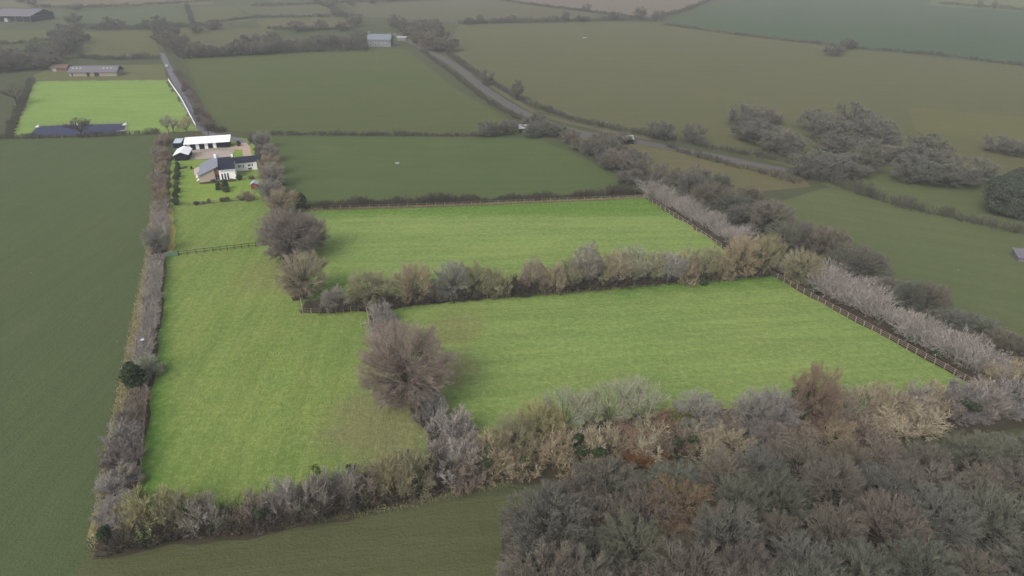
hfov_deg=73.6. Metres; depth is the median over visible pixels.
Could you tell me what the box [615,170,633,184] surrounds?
bare tree
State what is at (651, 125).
bare tree
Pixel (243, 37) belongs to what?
bare tree
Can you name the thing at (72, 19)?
bare tree
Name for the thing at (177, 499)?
bare shrub
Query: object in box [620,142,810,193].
field
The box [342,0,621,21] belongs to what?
field
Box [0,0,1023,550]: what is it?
ground
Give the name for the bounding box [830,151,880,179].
bare tree
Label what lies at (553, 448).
bare shrub
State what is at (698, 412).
bare tree
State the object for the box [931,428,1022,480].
bare tree
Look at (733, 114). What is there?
bare tree
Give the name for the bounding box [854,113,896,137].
bare tree
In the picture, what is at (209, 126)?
bare shrub
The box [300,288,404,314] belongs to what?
hedge
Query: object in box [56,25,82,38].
bare tree
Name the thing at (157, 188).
bare shrub
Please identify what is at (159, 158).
bare shrub
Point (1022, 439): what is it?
bare tree
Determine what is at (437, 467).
bare shrub
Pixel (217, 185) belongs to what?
evergreen shrub
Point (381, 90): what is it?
field
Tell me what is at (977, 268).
field
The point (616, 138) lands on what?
bare tree
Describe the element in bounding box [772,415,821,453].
bare shrub
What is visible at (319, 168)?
field
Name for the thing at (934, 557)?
bare tree
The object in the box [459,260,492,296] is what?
bare tree
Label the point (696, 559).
bare tree
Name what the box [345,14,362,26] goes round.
bare tree
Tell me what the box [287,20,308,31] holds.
bare tree
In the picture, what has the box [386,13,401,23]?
bare tree
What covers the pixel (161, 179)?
bare shrub
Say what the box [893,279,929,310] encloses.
bare tree
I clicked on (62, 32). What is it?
bare tree
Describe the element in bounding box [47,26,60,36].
bare tree
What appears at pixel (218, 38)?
field
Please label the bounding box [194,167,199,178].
patio
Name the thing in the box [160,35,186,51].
bare tree
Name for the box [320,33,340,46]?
bare tree
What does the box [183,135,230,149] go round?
stable block
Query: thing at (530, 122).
bare tree
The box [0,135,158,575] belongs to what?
field
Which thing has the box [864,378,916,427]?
bare shrub
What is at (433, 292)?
bare shrub
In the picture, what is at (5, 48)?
bare tree
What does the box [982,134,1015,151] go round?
bare tree
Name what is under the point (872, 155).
bare tree
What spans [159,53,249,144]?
drive
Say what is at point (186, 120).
bare tree
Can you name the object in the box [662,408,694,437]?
bare shrub
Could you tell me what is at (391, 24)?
bare tree
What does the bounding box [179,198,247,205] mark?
post and rail fence
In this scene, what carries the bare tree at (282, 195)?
on the hedge bank at (257, 152)
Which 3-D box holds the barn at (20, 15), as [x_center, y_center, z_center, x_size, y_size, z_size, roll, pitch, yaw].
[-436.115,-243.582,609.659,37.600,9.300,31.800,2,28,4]
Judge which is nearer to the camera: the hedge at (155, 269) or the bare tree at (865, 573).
the bare tree at (865, 573)
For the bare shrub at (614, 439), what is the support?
on the hedge bank at (1003, 424)
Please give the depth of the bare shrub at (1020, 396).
111.69 m
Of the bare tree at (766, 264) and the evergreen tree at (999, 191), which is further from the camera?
the evergreen tree at (999, 191)
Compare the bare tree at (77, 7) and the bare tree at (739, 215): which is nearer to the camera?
the bare tree at (739, 215)
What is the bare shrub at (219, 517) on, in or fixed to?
on the hedge bank at (197, 541)
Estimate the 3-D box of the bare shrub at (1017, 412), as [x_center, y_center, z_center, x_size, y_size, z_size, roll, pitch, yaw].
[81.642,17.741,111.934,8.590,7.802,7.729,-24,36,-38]
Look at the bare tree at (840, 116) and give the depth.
274.14 m
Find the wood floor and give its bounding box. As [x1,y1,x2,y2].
[501,450,1022,575]
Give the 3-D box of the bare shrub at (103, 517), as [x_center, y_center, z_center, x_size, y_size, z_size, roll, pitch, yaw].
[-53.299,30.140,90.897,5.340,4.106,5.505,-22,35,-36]
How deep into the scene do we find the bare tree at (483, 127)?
261.39 m
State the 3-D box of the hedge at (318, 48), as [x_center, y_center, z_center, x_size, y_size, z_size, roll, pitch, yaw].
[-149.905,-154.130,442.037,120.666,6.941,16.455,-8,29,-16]
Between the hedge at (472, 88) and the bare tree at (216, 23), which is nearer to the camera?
the hedge at (472, 88)
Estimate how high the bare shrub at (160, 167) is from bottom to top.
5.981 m
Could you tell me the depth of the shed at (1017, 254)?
164.92 m
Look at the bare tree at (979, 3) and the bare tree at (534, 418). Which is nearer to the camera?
the bare tree at (534, 418)
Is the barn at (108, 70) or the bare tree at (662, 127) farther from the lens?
the barn at (108, 70)
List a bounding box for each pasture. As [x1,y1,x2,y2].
[14,80,198,136]
[139,199,430,516]
[294,198,743,304]
[389,275,969,464]
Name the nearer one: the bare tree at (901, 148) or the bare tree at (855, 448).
the bare tree at (855, 448)
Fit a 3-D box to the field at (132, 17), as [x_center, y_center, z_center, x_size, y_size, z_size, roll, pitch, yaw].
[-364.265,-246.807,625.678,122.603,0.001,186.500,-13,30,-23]
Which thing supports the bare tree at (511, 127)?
on the ground at (16, 76)
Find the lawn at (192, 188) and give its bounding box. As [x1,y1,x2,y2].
[169,138,265,204]
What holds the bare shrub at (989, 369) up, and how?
on the hedge bank at (1003, 424)
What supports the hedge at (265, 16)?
on the ground at (16, 76)
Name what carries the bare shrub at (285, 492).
on the hedge bank at (197, 541)
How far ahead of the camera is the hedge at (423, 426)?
107.75 m
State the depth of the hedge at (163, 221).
183.92 m
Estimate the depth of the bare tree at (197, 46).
424.87 m
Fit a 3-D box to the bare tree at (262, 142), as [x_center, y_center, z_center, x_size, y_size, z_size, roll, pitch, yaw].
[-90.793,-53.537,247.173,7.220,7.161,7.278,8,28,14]
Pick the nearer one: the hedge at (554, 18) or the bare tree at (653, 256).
the bare tree at (653, 256)
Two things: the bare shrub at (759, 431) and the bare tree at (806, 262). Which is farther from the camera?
the bare tree at (806, 262)
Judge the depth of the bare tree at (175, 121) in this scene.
265.99 m
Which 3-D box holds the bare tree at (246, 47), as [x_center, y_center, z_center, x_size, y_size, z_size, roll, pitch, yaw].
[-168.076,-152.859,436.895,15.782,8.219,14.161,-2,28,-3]
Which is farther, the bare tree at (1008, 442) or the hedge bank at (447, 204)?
the hedge bank at (447, 204)
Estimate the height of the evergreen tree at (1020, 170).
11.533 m
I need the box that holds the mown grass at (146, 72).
[33,64,167,81]
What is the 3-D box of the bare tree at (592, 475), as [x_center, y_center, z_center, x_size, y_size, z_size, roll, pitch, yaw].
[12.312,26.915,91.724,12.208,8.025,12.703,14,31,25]
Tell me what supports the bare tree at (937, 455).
on the wood floor
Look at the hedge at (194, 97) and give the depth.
323.13 m
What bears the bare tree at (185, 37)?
on the ground at (16, 76)
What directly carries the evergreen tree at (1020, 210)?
on the field at (966, 199)
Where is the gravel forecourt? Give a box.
[229,143,251,155]
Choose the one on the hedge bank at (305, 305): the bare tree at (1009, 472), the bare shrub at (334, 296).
the bare shrub at (334, 296)
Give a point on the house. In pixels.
(217, 167)
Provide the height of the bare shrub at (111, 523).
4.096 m
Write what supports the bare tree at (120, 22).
on the field at (132, 17)
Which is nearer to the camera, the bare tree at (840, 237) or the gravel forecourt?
the bare tree at (840, 237)
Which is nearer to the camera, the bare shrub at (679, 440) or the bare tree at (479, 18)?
the bare shrub at (679, 440)
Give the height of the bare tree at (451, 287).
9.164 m
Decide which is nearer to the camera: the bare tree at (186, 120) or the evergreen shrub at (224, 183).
the evergreen shrub at (224, 183)
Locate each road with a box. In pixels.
[391,33,798,174]
[580,133,673,203]
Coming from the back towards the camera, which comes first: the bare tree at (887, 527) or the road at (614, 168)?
the road at (614, 168)
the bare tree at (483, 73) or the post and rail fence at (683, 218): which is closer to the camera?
the post and rail fence at (683, 218)
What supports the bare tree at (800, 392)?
on the hedge bank at (1003, 424)
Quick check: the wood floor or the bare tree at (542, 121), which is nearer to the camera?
the wood floor
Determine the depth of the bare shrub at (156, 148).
240.54 m
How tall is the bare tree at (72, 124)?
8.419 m
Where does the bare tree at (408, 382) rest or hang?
on the hedge bank at (370, 320)
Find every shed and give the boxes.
[172,138,183,147]
[173,146,191,160]
[250,180,258,188]
[518,124,529,132]
[622,135,633,143]
[1012,247,1023,261]
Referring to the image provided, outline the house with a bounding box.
[198,154,260,181]
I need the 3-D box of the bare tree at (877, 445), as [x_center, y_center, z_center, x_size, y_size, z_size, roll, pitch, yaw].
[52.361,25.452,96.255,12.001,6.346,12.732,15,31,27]
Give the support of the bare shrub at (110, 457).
on the hedge bank at (149, 385)
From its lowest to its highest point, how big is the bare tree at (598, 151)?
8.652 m
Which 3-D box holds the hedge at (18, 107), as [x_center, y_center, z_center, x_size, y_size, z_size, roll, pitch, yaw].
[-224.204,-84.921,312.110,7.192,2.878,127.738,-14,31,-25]
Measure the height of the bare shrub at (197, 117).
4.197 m
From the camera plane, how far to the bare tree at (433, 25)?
517.26 m
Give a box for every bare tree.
[0,45,8,56]
[0,52,21,71]
[0,82,24,103]
[1,47,22,59]
[3,52,30,69]
[15,51,47,67]
[23,0,38,4]
[23,43,55,53]
[30,51,64,69]
[36,48,59,62]
[45,44,68,56]
[46,27,73,41]
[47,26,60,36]
[51,36,80,51]
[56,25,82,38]
[61,117,92,137]
[64,13,82,23]
[64,34,83,47]
[66,27,90,43]
[68,3,84,10]
[100,16,116,27]
[109,19,125,26]
[139,224,168,252]
[140,18,154,29]
[148,20,166,34]
[148,29,171,40]
[150,15,165,23]
[156,32,178,46]
[159,115,173,131]
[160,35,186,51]
[161,21,180,35]
[162,116,178,132]
[171,41,190,57]
[172,34,190,45]
[175,116,191,134]
[184,40,208,57]
[188,23,204,32]
[199,45,217,56]
[201,20,222,29]
[213,44,232,56]
[225,38,245,55]
[237,43,258,54]
[239,33,259,43]
[249,41,274,53]
[250,36,269,47]
[251,130,271,147]
[252,207,322,262]
[254,178,283,200]
[255,161,284,187]
[256,152,281,174]
[260,31,279,43]
[260,143,279,159]
[264,185,299,212]
[268,34,284,50]
[273,249,327,299]
[282,39,297,50]
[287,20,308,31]
[294,37,311,50]
[294,211,329,249]
[305,34,328,49]
[309,19,328,29]
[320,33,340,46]
[329,35,351,46]
[333,21,347,30]
[339,33,363,48]
[343,268,394,308]
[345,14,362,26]
[346,0,356,5]
[350,28,367,42]
[352,319,456,411]
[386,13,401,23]
[388,17,409,30]
[388,260,433,304]
[397,20,421,35]
[408,28,426,43]
[410,18,430,29]
[418,34,444,50]
[425,18,444,32]
[429,27,450,41]
[432,260,470,299]
[434,36,460,50]
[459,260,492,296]
[463,17,472,24]
[476,14,483,22]
[476,120,498,136]
[478,70,494,84]
[488,409,544,461]
[489,121,507,135]
[493,526,578,575]
[496,537,593,575]
[498,477,598,567]
[500,120,518,132]
[506,15,517,20]
[509,79,523,99]
[511,394,569,446]
[514,482,577,545]
[517,117,535,127]
[518,256,548,291]
[521,123,546,137]
[530,111,547,124]
[533,118,555,134]
[534,491,607,556]
[537,384,590,439]
[538,476,611,548]
[545,122,568,137]
[546,542,618,575]
[553,522,632,575]
[555,257,584,287]
[560,11,570,20]
[560,128,581,142]
[561,486,646,561]
[563,453,648,513]
[564,388,610,437]
[569,138,581,148]
[570,238,603,280]
[576,15,585,20]
[578,139,593,156]
[581,133,604,154]
[582,4,591,10]
[583,379,633,427]
[586,252,617,284]
[588,136,622,159]
[588,509,667,575]
[593,131,613,143]
[593,549,659,575]
[597,155,617,169]
[599,479,697,568]
[603,147,629,168]
[603,248,633,285]
[604,134,624,146]
[606,373,671,432]
[608,464,669,519]
[609,11,618,18]
[613,132,631,142]
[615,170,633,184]
[616,242,652,283]
[620,148,646,171]
[621,145,639,153]
[625,156,668,184]
[631,150,651,162]
[632,6,647,16]
[635,470,731,547]
[635,514,711,575]
[639,248,669,283]
[640,458,712,509]
[640,529,739,575]
[640,566,691,575]
[645,120,662,137]
[645,170,671,190]
[652,10,665,16]
[652,120,675,139]
[652,250,687,282]
[663,167,690,186]
[669,387,725,433]
[673,170,708,200]
[680,163,712,183]
[681,123,707,142]
[683,446,763,508]
[687,498,766,570]
[688,246,722,285]
[689,180,736,212]
[705,171,734,193]
[707,469,770,535]
[707,555,768,575]
[709,190,756,219]
[717,537,785,575]
[722,233,765,276]
[724,102,755,124]
[725,202,770,231]
[729,385,781,430]
[729,442,789,497]
[730,121,762,139]
[733,185,766,206]
[737,111,771,127]
[741,116,782,145]
[743,198,797,238]
[745,103,784,122]
[746,506,813,564]
[749,234,781,274]
[749,466,815,530]
[750,383,806,434]
[756,127,795,151]
[757,527,843,575]
[758,233,787,267]
[759,554,852,575]
[761,431,840,502]
[764,219,813,250]
[773,133,811,155]
[779,246,826,293]
[784,221,829,256]
[787,359,846,434]
[789,151,828,177]
[795,107,827,130]
[802,451,871,520]
[803,225,855,261]
[803,495,870,564]
[804,115,837,138]
[806,147,840,167]
[811,130,855,154]
[814,382,858,423]
[816,151,854,179]
[817,111,850,126]
[817,119,862,144]
[820,435,874,488]
[821,243,873,276]
[823,43,844,55]
[828,535,900,575]
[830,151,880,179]
[832,40,846,50]
[832,245,895,285]
[835,100,864,120]
[835,136,879,156]
[836,119,877,138]
[839,461,921,534]
[840,436,928,489]
[842,37,858,48]
[843,486,944,569]
[845,563,897,575]
[847,108,877,125]
[849,144,887,171]
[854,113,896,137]
[861,138,898,161]
[866,122,902,145]
[869,275,906,300]
[878,528,966,575]
[879,454,983,530]
[880,142,923,158]
[888,151,933,182]
[890,478,986,567]
[893,142,936,165]
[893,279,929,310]
[893,438,956,482]
[905,132,956,160]
[907,280,955,313]
[908,160,960,185]
[918,148,966,171]
[927,306,976,335]
[927,539,1010,575]
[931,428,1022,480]
[935,159,983,186]
[939,475,1023,571]
[940,460,1018,529]
[947,155,1003,181]
[952,311,1008,347]
[957,429,1023,486]
[973,455,1023,508]
[976,0,983,8]
[978,529,1023,575]
[980,325,1023,358]
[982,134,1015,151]
[984,570,1017,575]
[991,0,998,8]
[997,483,1023,535]
[1000,138,1023,156]
[1001,334,1023,363]
[1009,431,1023,462]
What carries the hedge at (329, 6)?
on the ground at (16, 76)
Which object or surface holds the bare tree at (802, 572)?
on the wood floor
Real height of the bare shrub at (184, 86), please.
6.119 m
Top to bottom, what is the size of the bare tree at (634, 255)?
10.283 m
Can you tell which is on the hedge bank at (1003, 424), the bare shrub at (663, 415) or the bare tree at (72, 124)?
the bare shrub at (663, 415)
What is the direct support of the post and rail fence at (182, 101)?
on the pasture at (138, 105)
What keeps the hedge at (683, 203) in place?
on the hedge bank at (884, 326)
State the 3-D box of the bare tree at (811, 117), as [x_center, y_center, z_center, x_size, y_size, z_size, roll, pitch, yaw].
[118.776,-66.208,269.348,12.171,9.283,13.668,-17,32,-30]
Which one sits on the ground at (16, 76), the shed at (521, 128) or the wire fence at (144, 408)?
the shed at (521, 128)
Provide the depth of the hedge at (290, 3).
739.80 m
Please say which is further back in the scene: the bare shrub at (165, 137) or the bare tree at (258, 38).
the bare tree at (258, 38)
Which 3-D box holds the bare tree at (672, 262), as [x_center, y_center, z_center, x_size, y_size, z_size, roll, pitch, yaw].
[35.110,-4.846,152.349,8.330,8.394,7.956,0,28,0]
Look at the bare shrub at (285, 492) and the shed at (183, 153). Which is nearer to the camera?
the bare shrub at (285, 492)
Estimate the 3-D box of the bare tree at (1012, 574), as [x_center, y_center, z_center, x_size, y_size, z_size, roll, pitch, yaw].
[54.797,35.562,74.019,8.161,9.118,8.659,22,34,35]
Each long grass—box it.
[84,206,154,552]
[251,478,513,533]
[309,197,642,208]
[536,276,768,294]
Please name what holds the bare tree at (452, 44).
on the road verge at (504, 94)
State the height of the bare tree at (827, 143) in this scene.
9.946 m
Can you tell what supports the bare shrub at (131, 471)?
on the hedge bank at (149, 385)
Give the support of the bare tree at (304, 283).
on the pasture at (255, 384)
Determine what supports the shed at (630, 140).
on the field at (741, 178)
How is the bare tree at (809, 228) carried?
on the ground at (16, 76)
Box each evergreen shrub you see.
[95,524,111,545]
[171,191,178,197]
[171,197,178,204]
[172,174,178,179]
[173,187,180,192]
[215,182,219,189]
[221,180,228,187]
[222,186,229,192]
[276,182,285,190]
[294,193,306,207]
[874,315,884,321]
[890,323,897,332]
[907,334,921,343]
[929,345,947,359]
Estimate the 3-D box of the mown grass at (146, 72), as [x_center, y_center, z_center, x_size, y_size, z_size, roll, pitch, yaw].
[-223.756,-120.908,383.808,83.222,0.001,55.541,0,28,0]
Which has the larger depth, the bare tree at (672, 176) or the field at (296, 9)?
the field at (296, 9)
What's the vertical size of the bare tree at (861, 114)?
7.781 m
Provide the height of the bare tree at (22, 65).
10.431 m
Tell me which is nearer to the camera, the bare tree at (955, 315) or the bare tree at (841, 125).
the bare tree at (955, 315)
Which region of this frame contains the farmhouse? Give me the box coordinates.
[367,31,393,46]
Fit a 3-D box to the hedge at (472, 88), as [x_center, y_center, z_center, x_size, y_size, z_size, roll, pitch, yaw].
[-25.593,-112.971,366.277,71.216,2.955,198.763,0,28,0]
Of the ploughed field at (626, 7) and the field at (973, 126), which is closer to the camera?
the field at (973, 126)
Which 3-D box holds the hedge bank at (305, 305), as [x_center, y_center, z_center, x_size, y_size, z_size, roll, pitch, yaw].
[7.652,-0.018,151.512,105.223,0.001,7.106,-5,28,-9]
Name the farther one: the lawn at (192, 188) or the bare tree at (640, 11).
the bare tree at (640, 11)
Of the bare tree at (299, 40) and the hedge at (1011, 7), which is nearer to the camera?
the bare tree at (299, 40)
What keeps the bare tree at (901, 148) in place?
on the field at (633, 75)
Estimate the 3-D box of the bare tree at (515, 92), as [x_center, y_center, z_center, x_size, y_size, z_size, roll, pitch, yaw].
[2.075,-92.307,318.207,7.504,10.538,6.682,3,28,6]
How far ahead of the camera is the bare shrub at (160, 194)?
198.01 m
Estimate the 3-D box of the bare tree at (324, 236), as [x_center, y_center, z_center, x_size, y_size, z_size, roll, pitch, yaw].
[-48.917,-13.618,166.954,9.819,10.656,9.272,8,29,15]
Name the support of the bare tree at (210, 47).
on the field at (381, 90)
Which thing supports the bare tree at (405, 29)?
on the road verge at (504, 94)
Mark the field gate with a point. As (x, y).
(174, 253)
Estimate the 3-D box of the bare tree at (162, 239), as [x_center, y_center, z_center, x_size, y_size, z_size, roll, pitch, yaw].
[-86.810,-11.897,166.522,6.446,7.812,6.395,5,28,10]
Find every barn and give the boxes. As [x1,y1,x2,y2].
[0,9,54,21]
[67,65,123,75]
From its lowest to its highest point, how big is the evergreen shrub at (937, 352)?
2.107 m
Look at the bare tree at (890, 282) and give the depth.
145.53 m
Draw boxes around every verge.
[407,35,651,139]
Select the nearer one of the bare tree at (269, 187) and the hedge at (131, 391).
the hedge at (131, 391)
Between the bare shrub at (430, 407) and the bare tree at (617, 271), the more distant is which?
the bare tree at (617, 271)
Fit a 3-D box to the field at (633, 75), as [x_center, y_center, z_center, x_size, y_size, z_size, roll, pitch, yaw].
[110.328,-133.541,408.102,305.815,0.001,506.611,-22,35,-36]
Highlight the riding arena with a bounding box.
[32,124,124,135]
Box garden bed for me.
[200,179,236,183]
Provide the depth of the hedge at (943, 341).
134.85 m
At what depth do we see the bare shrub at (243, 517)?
89.78 m
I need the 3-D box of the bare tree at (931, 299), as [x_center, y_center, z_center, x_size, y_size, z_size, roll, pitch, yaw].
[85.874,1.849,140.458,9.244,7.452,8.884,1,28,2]
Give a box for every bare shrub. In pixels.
[86,496,126,527]
[91,470,133,504]
[95,435,146,472]
[98,415,144,448]
[104,486,136,517]
[104,512,142,546]
[108,458,145,489]
[108,494,148,532]
[111,482,180,544]
[114,401,147,426]
[132,351,166,379]
[147,168,167,182]
[148,486,203,536]
[149,155,167,167]
[150,174,170,187]
[150,182,168,195]
[151,144,166,154]
[151,188,170,201]
[154,137,167,147]
[154,160,170,173]
[155,146,171,160]
[158,130,170,142]
[174,489,222,538]
[181,81,189,91]
[184,90,193,97]
[193,107,202,114]
[194,113,204,121]
[198,116,208,126]
[200,111,211,120]
[203,121,214,130]
[206,504,236,534]
[228,505,254,534]
[236,190,254,201]
[236,484,286,534]
[247,132,261,142]
[259,475,310,524]
[284,464,338,523]
[314,463,359,511]
[316,282,350,314]
[339,460,381,506]
[362,452,415,507]
[365,297,395,325]
[375,315,402,339]
[385,445,437,502]
[411,389,450,427]
[416,446,454,489]
[424,278,446,303]
[424,404,484,452]
[427,430,469,460]
[428,437,475,485]
[442,456,486,496]
[446,430,487,484]
[470,426,521,486]
[484,266,513,299]
[502,274,533,297]
[503,439,548,482]
[527,423,583,481]
[537,263,567,295]
[552,421,609,470]
[578,418,629,468]
[604,418,651,459]
[609,446,651,474]
[624,418,676,463]
[636,405,676,451]
[641,447,676,473]
[645,184,670,200]
[650,418,698,460]
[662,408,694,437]
[669,245,704,286]
[682,415,726,461]
[703,398,749,445]
[703,418,758,456]
[708,248,737,282]
[741,417,791,453]
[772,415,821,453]
[804,412,856,450]
[828,383,868,431]
[833,403,891,444]
[839,381,892,428]
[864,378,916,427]
[870,398,924,442]
[892,376,943,425]
[892,394,953,443]
[924,378,967,420]
[936,375,994,426]
[963,373,1014,424]
[979,360,1020,393]
[983,369,1023,421]
[1005,381,1023,405]
[1007,356,1023,381]
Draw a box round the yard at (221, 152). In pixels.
[189,147,234,159]
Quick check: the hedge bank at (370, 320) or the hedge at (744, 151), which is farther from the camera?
the hedge at (744, 151)
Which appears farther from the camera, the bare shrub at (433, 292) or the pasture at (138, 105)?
the pasture at (138, 105)
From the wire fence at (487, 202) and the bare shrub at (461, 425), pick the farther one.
the wire fence at (487, 202)
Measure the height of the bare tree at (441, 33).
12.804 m
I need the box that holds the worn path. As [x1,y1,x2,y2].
[167,208,175,251]
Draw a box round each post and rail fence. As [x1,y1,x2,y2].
[34,121,126,132]
[168,79,195,126]
[178,242,259,254]
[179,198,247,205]
[644,195,721,246]
[771,271,972,382]
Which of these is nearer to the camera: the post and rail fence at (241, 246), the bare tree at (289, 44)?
the post and rail fence at (241, 246)
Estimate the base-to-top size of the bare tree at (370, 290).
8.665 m
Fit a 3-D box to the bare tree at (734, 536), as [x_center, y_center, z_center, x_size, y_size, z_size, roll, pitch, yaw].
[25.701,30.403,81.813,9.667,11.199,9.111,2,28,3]
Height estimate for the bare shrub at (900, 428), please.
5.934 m
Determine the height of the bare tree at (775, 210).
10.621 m
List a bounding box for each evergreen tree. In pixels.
[116,361,147,389]
[982,172,1023,215]
[1003,176,1023,220]
[1005,167,1023,175]
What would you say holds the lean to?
on the ground at (16, 76)
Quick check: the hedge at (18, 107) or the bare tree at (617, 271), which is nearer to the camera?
the bare tree at (617, 271)
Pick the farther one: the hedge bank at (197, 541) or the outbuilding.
the outbuilding
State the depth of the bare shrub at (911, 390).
110.05 m
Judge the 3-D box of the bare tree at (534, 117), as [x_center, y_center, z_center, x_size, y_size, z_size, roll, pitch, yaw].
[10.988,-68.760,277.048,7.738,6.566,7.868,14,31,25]
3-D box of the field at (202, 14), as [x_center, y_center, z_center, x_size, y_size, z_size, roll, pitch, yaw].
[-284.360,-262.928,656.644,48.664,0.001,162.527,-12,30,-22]
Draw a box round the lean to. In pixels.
[396,36,407,40]
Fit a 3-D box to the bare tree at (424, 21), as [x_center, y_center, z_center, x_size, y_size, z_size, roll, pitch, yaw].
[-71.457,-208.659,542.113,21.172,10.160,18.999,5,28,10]
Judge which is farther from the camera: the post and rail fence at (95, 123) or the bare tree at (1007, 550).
the post and rail fence at (95, 123)
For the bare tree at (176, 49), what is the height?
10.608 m
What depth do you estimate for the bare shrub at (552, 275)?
147.79 m
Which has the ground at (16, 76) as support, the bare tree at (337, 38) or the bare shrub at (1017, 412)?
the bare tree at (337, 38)
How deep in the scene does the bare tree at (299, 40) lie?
448.04 m
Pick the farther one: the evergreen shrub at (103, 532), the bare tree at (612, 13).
the bare tree at (612, 13)
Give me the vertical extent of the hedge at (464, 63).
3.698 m
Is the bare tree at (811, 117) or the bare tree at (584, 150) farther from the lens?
the bare tree at (811, 117)
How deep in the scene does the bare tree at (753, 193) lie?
187.98 m
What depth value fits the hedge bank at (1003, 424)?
107.98 m
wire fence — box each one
[138,260,161,485]
[300,298,365,312]
[311,195,643,208]
[440,274,767,300]
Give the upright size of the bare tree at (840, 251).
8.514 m
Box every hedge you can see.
[0,36,61,44]
[0,127,160,138]
[2,76,36,135]
[32,0,215,7]
[54,21,195,29]
[76,51,160,59]
[91,449,509,559]
[120,369,152,423]
[124,253,167,363]
[149,197,172,249]
[172,69,215,130]
[180,42,371,58]
[183,3,194,22]
[192,12,362,25]
[213,126,226,132]
[250,0,437,5]
[266,25,352,30]
[271,129,495,136]
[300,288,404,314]
[304,183,644,208]
[312,0,347,17]
[361,315,396,346]
[394,262,774,308]
[407,397,457,442]
[419,49,529,122]
[445,49,685,142]
[458,14,663,24]
[501,0,641,17]
[635,176,761,242]
[650,0,711,18]
[664,23,1023,65]
[665,141,801,183]
[693,137,796,163]
[773,250,1023,377]
[785,164,1023,233]
[939,1,1023,9]
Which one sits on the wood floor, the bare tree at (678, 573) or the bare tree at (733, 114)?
the bare tree at (678, 573)
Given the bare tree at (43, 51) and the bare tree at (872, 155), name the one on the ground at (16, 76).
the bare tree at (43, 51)
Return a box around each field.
[0,0,212,6]
[0,30,47,41]
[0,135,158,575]
[53,9,190,28]
[75,494,533,575]
[81,31,160,55]
[177,28,270,49]
[184,49,520,133]
[190,6,249,22]
[235,3,338,16]
[256,18,350,29]
[269,136,635,205]
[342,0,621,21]
[449,22,1023,174]
[516,0,704,17]
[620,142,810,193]
[662,0,1023,64]
[767,187,1023,359]
[822,163,1023,232]
[907,107,1023,147]
[929,0,1023,11]
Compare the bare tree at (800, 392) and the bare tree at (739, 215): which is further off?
the bare tree at (739, 215)
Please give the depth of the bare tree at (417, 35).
471.45 m
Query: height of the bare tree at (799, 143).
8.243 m
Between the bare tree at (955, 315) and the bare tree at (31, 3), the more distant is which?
the bare tree at (31, 3)
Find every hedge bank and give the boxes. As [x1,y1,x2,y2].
[93,464,506,559]
[108,140,167,532]
[253,144,309,300]
[298,194,646,210]
[301,267,770,312]
[369,314,446,440]
[497,388,1023,484]
[646,198,985,383]
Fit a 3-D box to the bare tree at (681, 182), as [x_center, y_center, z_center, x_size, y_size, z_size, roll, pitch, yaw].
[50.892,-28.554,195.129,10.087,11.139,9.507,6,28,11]
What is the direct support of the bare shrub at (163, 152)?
on the hedge bank at (149, 385)
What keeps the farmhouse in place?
on the ground at (16, 76)
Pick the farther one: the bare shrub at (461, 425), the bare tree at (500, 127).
the bare tree at (500, 127)
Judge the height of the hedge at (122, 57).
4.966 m
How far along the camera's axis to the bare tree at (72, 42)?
442.10 m
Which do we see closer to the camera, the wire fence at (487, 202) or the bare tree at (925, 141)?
the wire fence at (487, 202)
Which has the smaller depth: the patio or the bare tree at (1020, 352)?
the bare tree at (1020, 352)
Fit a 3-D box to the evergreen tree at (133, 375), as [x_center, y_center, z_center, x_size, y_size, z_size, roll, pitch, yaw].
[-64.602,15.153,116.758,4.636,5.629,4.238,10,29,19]
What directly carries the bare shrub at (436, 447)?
on the hedge bank at (370, 320)
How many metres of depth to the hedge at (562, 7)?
693.19 m
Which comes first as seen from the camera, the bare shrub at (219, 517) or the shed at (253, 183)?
the bare shrub at (219, 517)
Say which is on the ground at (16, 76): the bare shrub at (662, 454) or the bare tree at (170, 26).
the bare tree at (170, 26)
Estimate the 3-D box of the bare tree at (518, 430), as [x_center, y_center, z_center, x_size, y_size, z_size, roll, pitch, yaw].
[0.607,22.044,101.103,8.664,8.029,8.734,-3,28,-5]
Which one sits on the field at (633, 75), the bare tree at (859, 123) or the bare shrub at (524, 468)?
the bare tree at (859, 123)
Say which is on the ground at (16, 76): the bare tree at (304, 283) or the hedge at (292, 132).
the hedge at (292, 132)
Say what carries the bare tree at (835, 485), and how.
on the wood floor
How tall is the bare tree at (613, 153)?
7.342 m
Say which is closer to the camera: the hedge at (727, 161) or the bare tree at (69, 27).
the hedge at (727, 161)
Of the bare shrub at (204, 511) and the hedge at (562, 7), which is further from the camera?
the hedge at (562, 7)
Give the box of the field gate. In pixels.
[164,251,178,255]
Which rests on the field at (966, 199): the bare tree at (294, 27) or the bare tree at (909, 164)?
the bare tree at (909, 164)
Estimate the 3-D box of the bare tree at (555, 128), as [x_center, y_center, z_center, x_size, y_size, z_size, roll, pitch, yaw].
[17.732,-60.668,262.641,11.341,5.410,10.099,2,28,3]
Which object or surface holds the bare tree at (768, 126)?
on the field at (633, 75)
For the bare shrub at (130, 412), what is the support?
on the hedge bank at (149, 385)
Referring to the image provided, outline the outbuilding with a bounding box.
[50,64,71,70]
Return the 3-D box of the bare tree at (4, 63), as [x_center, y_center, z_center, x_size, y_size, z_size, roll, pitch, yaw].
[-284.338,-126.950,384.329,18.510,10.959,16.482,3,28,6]
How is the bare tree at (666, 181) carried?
on the ground at (16, 76)
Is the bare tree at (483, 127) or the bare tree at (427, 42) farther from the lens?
the bare tree at (427, 42)

